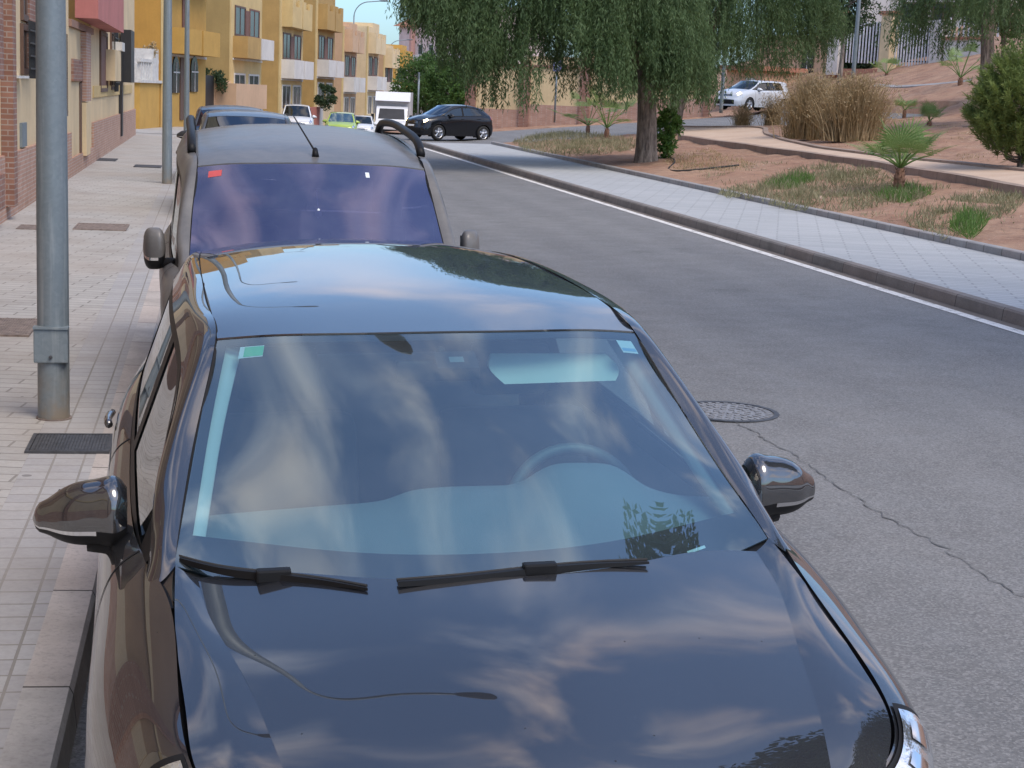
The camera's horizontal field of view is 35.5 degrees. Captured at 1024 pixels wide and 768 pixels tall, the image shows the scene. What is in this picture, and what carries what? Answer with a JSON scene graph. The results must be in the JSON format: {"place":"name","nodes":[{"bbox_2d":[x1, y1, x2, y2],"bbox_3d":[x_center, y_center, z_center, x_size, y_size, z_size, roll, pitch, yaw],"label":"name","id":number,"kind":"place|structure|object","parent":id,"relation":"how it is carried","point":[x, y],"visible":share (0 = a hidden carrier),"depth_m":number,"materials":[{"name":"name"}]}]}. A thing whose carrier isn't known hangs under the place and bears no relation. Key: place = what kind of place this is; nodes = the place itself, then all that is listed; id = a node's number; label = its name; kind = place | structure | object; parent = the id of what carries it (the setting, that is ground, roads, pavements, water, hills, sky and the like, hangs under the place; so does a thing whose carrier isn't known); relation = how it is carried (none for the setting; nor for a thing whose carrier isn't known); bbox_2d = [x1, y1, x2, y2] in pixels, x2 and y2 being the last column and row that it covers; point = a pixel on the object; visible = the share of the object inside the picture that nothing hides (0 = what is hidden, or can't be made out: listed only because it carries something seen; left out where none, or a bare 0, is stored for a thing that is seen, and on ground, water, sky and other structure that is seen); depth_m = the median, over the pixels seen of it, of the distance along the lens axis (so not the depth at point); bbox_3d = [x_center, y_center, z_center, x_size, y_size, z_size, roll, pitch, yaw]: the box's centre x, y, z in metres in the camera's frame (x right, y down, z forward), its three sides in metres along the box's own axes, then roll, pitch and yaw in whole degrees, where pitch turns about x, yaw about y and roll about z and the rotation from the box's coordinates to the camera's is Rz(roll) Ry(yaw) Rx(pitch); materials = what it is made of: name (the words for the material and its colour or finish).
{"place":"outdoors","nodes":[
{"label":"outdoors","id":0,"kind":"place"},
{"bbox_2d":[0,159,175,756],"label":"pavement border","id":1,"kind":"object","parent":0,"point":[31,557],"visible":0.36,"depth_m":7.77,"materials":[{"name":"concrete"}]},
{"bbox_2d":[24,433,112,454],"bbox_3d":[-2.329,0.317,8.445,0.423,0.023,0.439,1,10,-11],"label":"utility cover","id":2,"kind":"object","parent":1,"relation":"on","point":[69,443],"visible":0.98,"depth_m":8.41,"materials":[{"name":"metal"}]},
{"bbox_2d":[0,133,180,510],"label":"pavement","id":3,"kind":"structure","parent":0,"point":[121,190],"depth_m":16.83,"materials":[{"name":"tile"}]},
{"bbox_2d":[0,318,36,336],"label":"utility cover","id":4,"kind":"object","parent":3,"relation":"on","point":[16,327],"visible":0.93,"depth_m":12.19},
{"bbox_2d":[0,0,71,223],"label":"terraced house","id":5,"kind":"structure","parent":3,"relation":"on","point":[17,106],"depth_m":22.61,"materials":[{"name":"brown brick"}]},
{"bbox_2d":[20,0,28,21],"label":"window","id":6,"kind":"structure","parent":5,"relation":"in","point":[24,16],"depth_m":22.95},
{"bbox_2d":[20,20,35,78],"bbox_3d":[-7.057,-4.889,23.412,0.149,0.820,1.154,1,10,-11],"label":"window","id":7,"kind":"structure","parent":5,"relation":"in","point":[31,27],"depth_m":23.19,"materials":[{"name":"glass"}]},
{"bbox_2d":[33,0,71,432],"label":"street lamp","id":8,"kind":"object","parent":3,"relation":"on","point":[51,342],"visible":0.88,"depth_m":8.81,"materials":[{"name":"metal"}]},
{"bbox_2d":[33,325,68,362],"bbox_3d":[-2.575,-0.222,8.939,0.190,0.203,0.092,1,10,-11],"label":"service door","id":9,"kind":"structure","parent":8,"relation":"in","point":[50,344],"depth_m":8.91,"materials":[{"name":"metal"}]},
{"bbox_2d":[66,19,93,176],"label":"terraced house","id":10,"kind":"structure","parent":3,"relation":"on","point":[80,34],"depth_m":32.98,"materials":[{"name":"paint"}]},
{"bbox_2d":[73,223,129,230],"bbox_3d":[-5.327,-2.036,20.775,0.660,0.023,0.874,1,10,-11],"label":"utility cover","id":11,"kind":"object","parent":3,"relation":"on","point":[101,226],"visible":1,"depth_m":20.72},
{"bbox_2d":[68,0,135,161],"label":"terraced house","id":12,"kind":"structure","parent":3,"relation":"on","point":[113,110],"depth_m":40.86,"materials":[{"name":"paint"}]},
{"bbox_2d":[99,30,107,91],"bbox_3d":[-10.202,-8.048,39.991,0.049,1.466,2.542,1,10,-11],"label":"window","id":13,"kind":"structure","parent":12,"relation":"in","point":[103,36],"depth_m":39.64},
{"bbox_2d":[110,32,119,91],"bbox_3d":[-10.832,-8.825,43.645,0.149,1.670,1.928,1,10,-11],"label":"window","id":14,"kind":"structure","parent":12,"relation":"in","point":[114,37],"depth_m":43.21,"materials":[{"name":"metal"}]},
{"bbox_2d":[162,0,171,183],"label":"street lamp","id":15,"kind":"object","parent":3,"relation":"on","point":[167,109],"visible":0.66,"depth_m":29.95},
{"bbox_2d":[184,0,189,129],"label":"street lamp","id":16,"kind":"object","parent":3,"relation":"on","point":[186,58],"visible":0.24,"depth_m":49.76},
{"bbox_2d":[136,127,183,133],"bbox_3d":[-13.477,-14.867,93.684,6.691,1.276,71.763,3,10,2],"label":"pavement bend","id":17,"kind":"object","parent":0,"point":[175,130],"visible":0.06,"depth_m":61.78,"materials":[{"name":"concrete"}]},
{"bbox_2d":[134,0,219,128],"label":"terraced house","id":18,"kind":"structure","parent":17,"relation":"on","point":[148,66],"depth_m":65.99,"materials":[{"name":"paint"}]},
{"bbox_2d":[172,56,179,92],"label":"window","id":19,"kind":"structure","parent":18,"relation":"in","point":[175,64],"depth_m":67.50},
{"bbox_2d":[179,57,183,119],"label":"door","id":20,"kind":"structure","parent":18,"relation":"in","point":[181,95],"depth_m":68.55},
{"bbox_2d":[190,56,198,91],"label":"window","id":21,"kind":"structure","parent":18,"relation":"in","point":[194,71],"depth_m":70.22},
{"bbox_2d":[205,0,273,108],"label":"terraced house","id":22,"kind":"structure","parent":17,"relation":"on","point":[245,48],"depth_m":78.97,"materials":[{"name":"paint"}]},
{"bbox_2d":[206,67,228,93],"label":"garden shrub","id":23,"kind":"object","parent":22,"relation":"on","point":[218,76],"visible":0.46,"depth_m":74.83,"materials":[{"name":"green plant"}]},
{"bbox_2d":[234,5,245,35],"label":"window","id":24,"kind":"structure","parent":22,"relation":"in","point":[239,10],"depth_m":80.12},
{"bbox_2d":[249,9,259,37],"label":"window","id":25,"kind":"structure","parent":22,"relation":"in","point":[254,29],"depth_m":83.43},
{"bbox_2d":[261,0,313,113],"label":"terraced house","id":26,"kind":"structure","parent":17,"relation":"on","point":[285,25],"depth_m":90.13,"materials":[{"name":"paint"}]},
{"bbox_2d":[281,84,290,108],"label":"window","id":27,"kind":"structure","parent":26,"relation":"in","point":[286,89],"depth_m":91.74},
{"bbox_2d":[282,32,290,58],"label":"window","id":28,"kind":"structure","parent":26,"relation":"in","point":[286,36],"depth_m":91.21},
{"bbox_2d":[292,85,300,103],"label":"window","id":29,"kind":"structure","parent":26,"relation":"in","point":[296,93],"depth_m":95.05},
{"bbox_2d":[294,34,301,59],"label":"window","id":30,"kind":"structure","parent":26,"relation":"in","point":[297,39],"depth_m":94.56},
{"bbox_2d":[310,107,322,124],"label":"garden wall","id":31,"kind":"structure","parent":17,"relation":"on","point":[317,112],"depth_m":97.24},
{"bbox_2d":[302,0,343,124],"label":"terraced house","id":32,"kind":"structure","parent":17,"relation":"on","point":[319,38],"depth_m":100.12,"materials":[{"name":"paint"}]},
{"bbox_2d":[318,35,324,59],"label":"window","id":33,"kind":"structure","parent":32,"relation":"in","point":[321,45],"depth_m":101.06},
{"bbox_2d":[313,82,337,111],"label":"garden shrub","id":34,"kind":"object","parent":32,"relation":"attached to","point":[321,101],"visible":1,"depth_m":96.82,"materials":[{"name":"green plant"}]},
{"bbox_2d":[327,37,332,59],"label":"window","id":35,"kind":"structure","parent":32,"relation":"in","point":[329,39],"depth_m":103.71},
{"bbox_2d":[350,22,386,121],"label":"terraced house","id":36,"kind":"structure","parent":17,"relation":"on","point":[368,59],"depth_m":122.22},
{"bbox_2d":[68,142,1023,767],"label":"road","id":37,"kind":"structure","parent":0,"point":[906,414],"depth_m":10.74,"materials":[{"name":"asphalt"}]},
{"bbox_2d":[0,216,171,767],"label":"kerb","id":38,"kind":"structure","parent":37,"relation":"on","point":[43,729],"depth_m":5.42,"materials":[{"name":"concrete"}]},
{"bbox_2d":[176,105,262,138],"bbox_3d":[-5.659,-4.772,32.158,2.086,1.615,4.388,1,10,-10],"label":"parked car","id":39,"kind":"object","parent":37,"relation":"on","point":[201,111],"visible":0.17,"depth_m":31.73,"materials":[{"name":"blue paint"}]},
{"bbox_2d":[176,109,290,153],"bbox_3d":[-4.096,-3.372,24.638,2.086,1.655,4.316,1,10,-10],"label":"parked car","id":40,"kind":"object","parent":37,"relation":"on","point":[218,118],"visible":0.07,"depth_m":24.09,"materials":[{"name":"grey paint"}]},
{"bbox_2d":[143,115,479,337],"bbox_3d":[-1.343,-0.777,10.279,1.960,1.878,4.617,-1,11,-12],"label":"parked van","id":41,"kind":"object","parent":37,"relation":"on","point":[243,184],"visible":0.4,"depth_m":9.25,"materials":[{"name":"paint"}]},
{"bbox_2d":[33,239,933,767],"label":"parked car","id":42,"kind":"object","parent":37,"relation":"on","point":[367,503],"visible":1,"depth_m":3.73,"materials":[{"name":"black paint"}]},
{"bbox_2d":[422,142,1023,326],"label":"kerb","id":43,"kind":"structure","parent":37,"relation":"on","point":[989,308],"depth_m":20.36,"materials":[{"name":"concrete"}]},
{"bbox_2d":[424,148,1023,334],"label":"road line","id":44,"kind":"object","parent":37,"relation":"on","point":[1018,331],"visible":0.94,"depth_m":19.75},
{"bbox_2d":[424,147,1023,330],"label":"gutter","id":45,"kind":"object","parent":37,"relation":"on","point":[898,291],"visible":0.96,"depth_m":20.12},
{"bbox_2d":[679,401,779,421],"bbox_3d":[1.410,0.179,10.517,0.690,0.006,0.690,1,10,-11],"label":"manhole cover","id":46,"kind":"object","parent":37,"relation":"on","point":[725,411],"visible":0.73,"depth_m":10.51,"materials":[{"name":"metal"}]},
{"bbox_2d":[736,422,1022,595],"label":"road crack","id":47,"kind":"object","parent":37,"relation":"on","point":[882,513],"visible":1,"depth_m":8.00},
{"bbox_2d":[512,128,635,156],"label":"grass","id":48,"kind":"structure","parent":0,"point":[573,144],"depth_m":52.88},
{"bbox_2d":[335,0,855,64],"label":"sky","id":49,"kind":"structure","parent":0,"point":[369,12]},
{"bbox_2d":[389,111,922,143],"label":"cross road","id":50,"kind":"structure","parent":0,"point":[513,135],"depth_m":69.09,"materials":[{"name":"asphalt"}]},
{"bbox_2d":[405,104,492,139],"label":"moving car","id":51,"kind":"object","parent":50,"relation":"on","point":[440,122],"visible":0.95,"depth_m":65.32,"materials":[{"name":"black metal"}]},
{"bbox_2d":[719,55,725,112],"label":"street lamp","id":52,"kind":"object","parent":50,"relation":"on","point":[721,97],"visible":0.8,"depth_m":65.82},
{"bbox_2d":[387,10,1023,250],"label":"park ground","id":53,"kind":"structure","parent":0,"point":[1008,233],"depth_m":41.56,"materials":[{"name":"soil"}]},
{"bbox_2d":[447,74,464,104],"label":"hedge tree","id":54,"kind":"object","parent":53,"relation":"on","point":[452,96],"visible":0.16,"depth_m":94.25,"materials":[{"name":"green plant"}]},
{"bbox_2d":[385,0,733,162],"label":"pepper tree","id":55,"kind":"object","parent":53,"relation":"on","point":[651,47],"visible":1,"depth_m":39.96,"materials":[{"name":"green plant"}]},
{"bbox_2d":[465,56,709,128],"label":"boundary wall","id":56,"kind":"structure","parent":53,"relation":"on","point":[510,116],"depth_m":82.37,"materials":[{"name":"beige plaster"},{"name":"pink brick"}]},
{"bbox_2d":[547,83,627,136],"bbox_3d":[2.917,-10.556,61.301,3.379,2.174,2.519,-4,12,-32],"label":"fan palm","id":57,"kind":"object","parent":53,"relation":"on","point":[587,123],"visible":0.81,"depth_m":61.20,"materials":[{"name":"green plant"}]},
{"bbox_2d":[582,85,636,137],"bbox_3d":[3.319,-9.423,55.632,2.215,2.140,2.486,4,10,11],"label":"fan palm","id":58,"kind":"object","parent":53,"relation":"on","point":[609,105],"visible":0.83,"depth_m":55.67,"materials":[{"name":"green plant"}]},
{"bbox_2d":[657,104,684,157],"bbox_3d":[4.217,-6.796,43.396,0.928,1.699,0.888,9,12,31],"label":"green shrub","id":59,"kind":"object","parent":53,"relation":"on","point":[666,139],"visible":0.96,"depth_m":43.19,"materials":[{"name":"green plant"}]},
{"bbox_2d":[666,155,738,171],"bbox_3d":[4.124,-5.731,41.326,1.722,0.230,6.645,1,10,-11],"label":"irrigation hose","id":60,"kind":"object","parent":53,"relation":"on","point":[673,163],"visible":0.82,"depth_m":38.28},
{"bbox_2d":[658,147,756,173],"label":"dry litter","id":61,"kind":"object","parent":53,"relation":"on","point":[703,164],"visible":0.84,"depth_m":40.71,"materials":[{"name":"plant"}]},
{"bbox_2d":[717,181,754,198],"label":"weeds","id":62,"kind":"object","parent":53,"relation":"on","point":[728,194],"visible":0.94,"depth_m":31.21,"materials":[{"name":"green plant"}]},
{"bbox_2d":[622,0,854,133],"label":"pepper tree","id":63,"kind":"object","parent":53,"relation":"on","point":[780,17],"visible":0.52,"depth_m":55.74,"materials":[{"name":"green plant"}]},
{"bbox_2d":[721,104,757,125],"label":"ornamental grass","id":64,"kind":"object","parent":53,"relation":"on","point":[743,118],"depth_m":59.24,"materials":[{"name":"plant"}]},
{"bbox_2d":[714,80,788,110],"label":"moving car","id":65,"kind":"object","parent":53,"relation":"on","point":[751,94],"visible":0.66,"depth_m":77.55,"materials":[{"name":"silver paint"}]},
{"bbox_2d":[720,65,807,88],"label":"gatehouse","id":66,"kind":"object","parent":53,"relation":"on","point":[735,81],"visible":0.14,"depth_m":86.92,"materials":[{"name":"ceramic"}]},
{"bbox_2d":[764,169,817,189],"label":"weeds","id":67,"kind":"object","parent":53,"relation":"on","point":[793,179],"visible":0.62,"depth_m":32.64,"materials":[{"name":"green plant"}]},
{"bbox_2d":[757,38,847,72],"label":"orange house","id":68,"kind":"structure","parent":53,"relation":"on","point":[816,65],"depth_m":89.40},
{"bbox_2d":[760,68,855,139],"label":"ornamental grass","id":69,"kind":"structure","parent":53,"relation":"on","point":[798,128],"depth_m":48.06,"materials":[{"name":"plant"}]},
{"bbox_2d":[744,159,932,211],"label":"grass","id":70,"kind":"structure","parent":53,"relation":"on","point":[829,175],"depth_m":30.12,"materials":[{"name":"plant"}]},
{"bbox_2d":[676,116,1001,159],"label":"dry litter","id":71,"kind":"object","parent":53,"relation":"on","point":[932,135],"visible":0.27,"depth_m":46.81,"materials":[{"name":"plant"}]},
{"bbox_2d":[677,156,1013,222],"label":"weeds","id":72,"kind":"object","parent":53,"relation":"on","point":[865,214],"visible":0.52,"depth_m":30.48,"materials":[{"name":"green plant"}]},
{"bbox_2d":[678,135,1023,196],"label":"path kerb","id":73,"kind":"structure","parent":53,"relation":"on","point":[953,177],"depth_m":35.87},
{"bbox_2d":[822,0,883,82],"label":"garden tree","id":74,"kind":"object","parent":53,"relation":"on","point":[851,5],"visible":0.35,"depth_m":71.42,"materials":[{"name":"green plant"}]},
{"bbox_2d":[683,125,1023,170],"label":"path kerb","id":75,"kind":"structure","parent":53,"relation":"on","point":[766,131],"depth_m":39.81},
{"bbox_2d":[851,0,860,77],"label":"street lamp","id":76,"kind":"object","parent":53,"relation":"on","point":[855,48],"visible":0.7,"depth_m":63.69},
{"bbox_2d":[794,69,919,141],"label":"ornamental grass","id":77,"kind":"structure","parent":53,"relation":"on","point":[855,114],"depth_m":45.92,"materials":[{"name":"plant"}]},
{"bbox_2d":[824,68,890,79],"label":"retaining bank","id":78,"kind":"structure","parent":53,"relation":"on","point":[862,71],"depth_m":80.95,"materials":[{"name":"soil"}]},
{"bbox_2d":[825,11,948,74],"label":"railing fence","id":79,"kind":"object","parent":78,"relation":"on","point":[882,53],"visible":0.45,"depth_m":79.54,"materials":[{"name":"metal"}]},
{"bbox_2d":[868,58,903,75],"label":"fan palm","id":80,"kind":"object","parent":53,"relation":"on","point":[893,60],"visible":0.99,"depth_m":76.66,"materials":[{"name":"green plant"}]},
{"bbox_2d":[843,22,930,68],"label":"hedge","id":81,"kind":"object","parent":53,"relation":"on","point":[860,65],"visible":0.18,"depth_m":83.03,"materials":[{"name":"green plant"}]},
{"bbox_2d":[846,117,957,191],"bbox_3d":[7.143,-4.179,29.538,1.732,1.599,2.065,-4,12,-32],"label":"fan palm","id":82,"kind":"object","parent":53,"relation":"on","point":[908,141],"visible":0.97,"depth_m":29.34,"materials":[{"name":"green plant"}]},
{"bbox_2d":[872,180,935,202],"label":"weeds","id":83,"kind":"object","parent":53,"relation":"on","point":[899,195],"visible":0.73,"depth_m":28.54,"materials":[{"name":"green plant"}]},
{"bbox_2d":[892,94,920,117],"bbox_3d":[14.499,-10.190,58.831,1.080,1.142,1.351,7,11,25],"label":"fan palm","id":84,"kind":"object","parent":53,"relation":"on","point":[907,105],"visible":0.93,"depth_m":58.86,"materials":[{"name":"green plant"}]},
{"bbox_2d":[875,79,972,87],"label":"path kerb","id":85,"kind":"structure","parent":53,"relation":"on","point":[905,86],"depth_m":69.40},
{"bbox_2d":[917,100,948,125],"bbox_3d":[13.903,-8.892,52.762,1.189,1.062,1.127,1,10,-11],"label":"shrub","id":86,"kind":"object","parent":53,"relation":"on","point":[925,109],"visible":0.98,"depth_m":52.70,"materials":[{"name":"green plant"}]},
{"bbox_2d":[860,0,1012,30],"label":"white house","id":87,"kind":"structure","parent":53,"relation":"on","point":[878,17],"depth_m":95.02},
{"bbox_2d":[873,0,1023,80],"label":"pepper tree","id":88,"kind":"object","parent":53,"relation":"on","point":[986,13],"visible":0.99,"depth_m":49.38,"materials":[{"name":"green plant"}]},
{"bbox_2d":[894,186,1023,240],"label":"weeds","id":89,"kind":"object","parent":53,"relation":"on","point":[1000,198],"visible":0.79,"depth_m":25.43,"materials":[{"name":"green plant"}]},
{"bbox_2d":[937,39,980,85],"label":"fan palm","id":90,"kind":"object","parent":53,"relation":"on","point":[953,58],"visible":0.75,"depth_m":65.73,"materials":[{"name":"green plant"}]},
{"bbox_2d":[941,200,994,239],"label":"weeds","id":91,"kind":"object","parent":53,"relation":"on","point":[969,230],"visible":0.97,"depth_m":23.15,"materials":[{"name":"green plant"}]},
{"bbox_2d":[942,18,998,60],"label":"garden wall","id":92,"kind":"structure","parent":53,"relation":"on","point":[966,53],"depth_m":75.73,"materials":[{"name":"ceramic"}]},
{"bbox_2d":[959,36,1023,167],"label":"shrub","id":93,"kind":"object","parent":53,"relation":"on","point":[994,116],"visible":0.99,"depth_m":32.20,"materials":[{"name":"green plant"}]},
{"bbox_2d":[959,0,1023,73],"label":"garden tree","id":94,"kind":"object","parent":53,"relation":"on","point":[1003,37],"visible":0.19,"depth_m":57.70,"materials":[{"name":"green plant"}]},
{"bbox_2d":[426,142,1023,308],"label":"pavement","id":95,"kind":"structure","parent":0,"point":[994,277],"depth_m":23.50,"materials":[{"name":"tile"}]},
{"bbox_2d":[491,141,1023,260],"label":"kerb","id":96,"kind":"structure","parent":95,"relation":"on","point":[973,245],"depth_m":25.83,"materials":[{"name":"concrete"}]},
{"bbox_2d":[749,95,787,125],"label":"ornamental grass","id":97,"kind":"object","parent":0,"point":[765,115],"depth_m":59.02,"materials":[{"name":"plant"}]},
{"bbox_2d":[680,127,1023,184],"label":"path","id":98,"kind":"structure","parent":0,"point":[756,136],"depth_m":42.06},
{"label":"ground","id":99,"kind":"structure","parent":0,"visible":0},
{"bbox_2d":[334,22,365,113],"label":"terraced house","id":100,"kind":"structure","parent":99,"relation":"on","point":[349,43],"depth_m":113.47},
{"bbox_2d":[378,45,399,91],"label":"terraced house","id":101,"kind":"structure","parent":99,"relation":"on","point":[387,61],"depth_m":129.99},
{"bbox_2d":[386,44,412,91],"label":"terraced house","id":102,"kind":"structure","parent":99,"relation":"on","point":[402,49],"depth_m":138.74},
{"bbox_2d":[394,9,542,115],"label":"apartment block","id":103,"kind":"structure","parent":99,"relation":"on","point":[412,46],"depth_m":236.35,"materials":[{"name":"paint"}]},
{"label":"road bend","id":104,"kind":"structure","parent":0,"visible":0},
{"bbox_2d":[282,104,316,124],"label":"parked car","id":105,"kind":"object","parent":104,"relation":"on","point":[301,113],"visible":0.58,"depth_m":84.17,"materials":[{"name":"white paint"}]},
{"bbox_2d":[322,112,359,128],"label":"parked car","id":106,"kind":"object","parent":104,"relation":"on","point":[343,119],"visible":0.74,"depth_m":86.20,"materials":[{"name":"green paint"}]},
{"bbox_2d":[355,115,376,131],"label":"parked car","id":107,"kind":"object","parent":104,"relation":"on","point":[367,123],"visible":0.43,"depth_m":92.23,"materials":[{"name":"white paint"}]},
{"bbox_2d":[371,91,412,134],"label":"box truck","id":108,"kind":"object","parent":104,"relation":"on","point":[397,106],"visible":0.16,"depth_m":97.51,"materials":[{"name":"white paint"}]},
{"bbox_2d":[389,50,447,114],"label":"hedge tree","id":109,"kind":"object","parent":104,"relation":"on","point":[409,76],"visible":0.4,"depth_m":110.92,"materials":[{"name":"green plant"}]},
{"bbox_2d":[417,56,464,109],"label":"hedge tree","id":110,"kind":"object","parent":104,"relation":"on","point":[432,94],"visible":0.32,"depth_m":102.88,"materials":[{"name":"green plant"}]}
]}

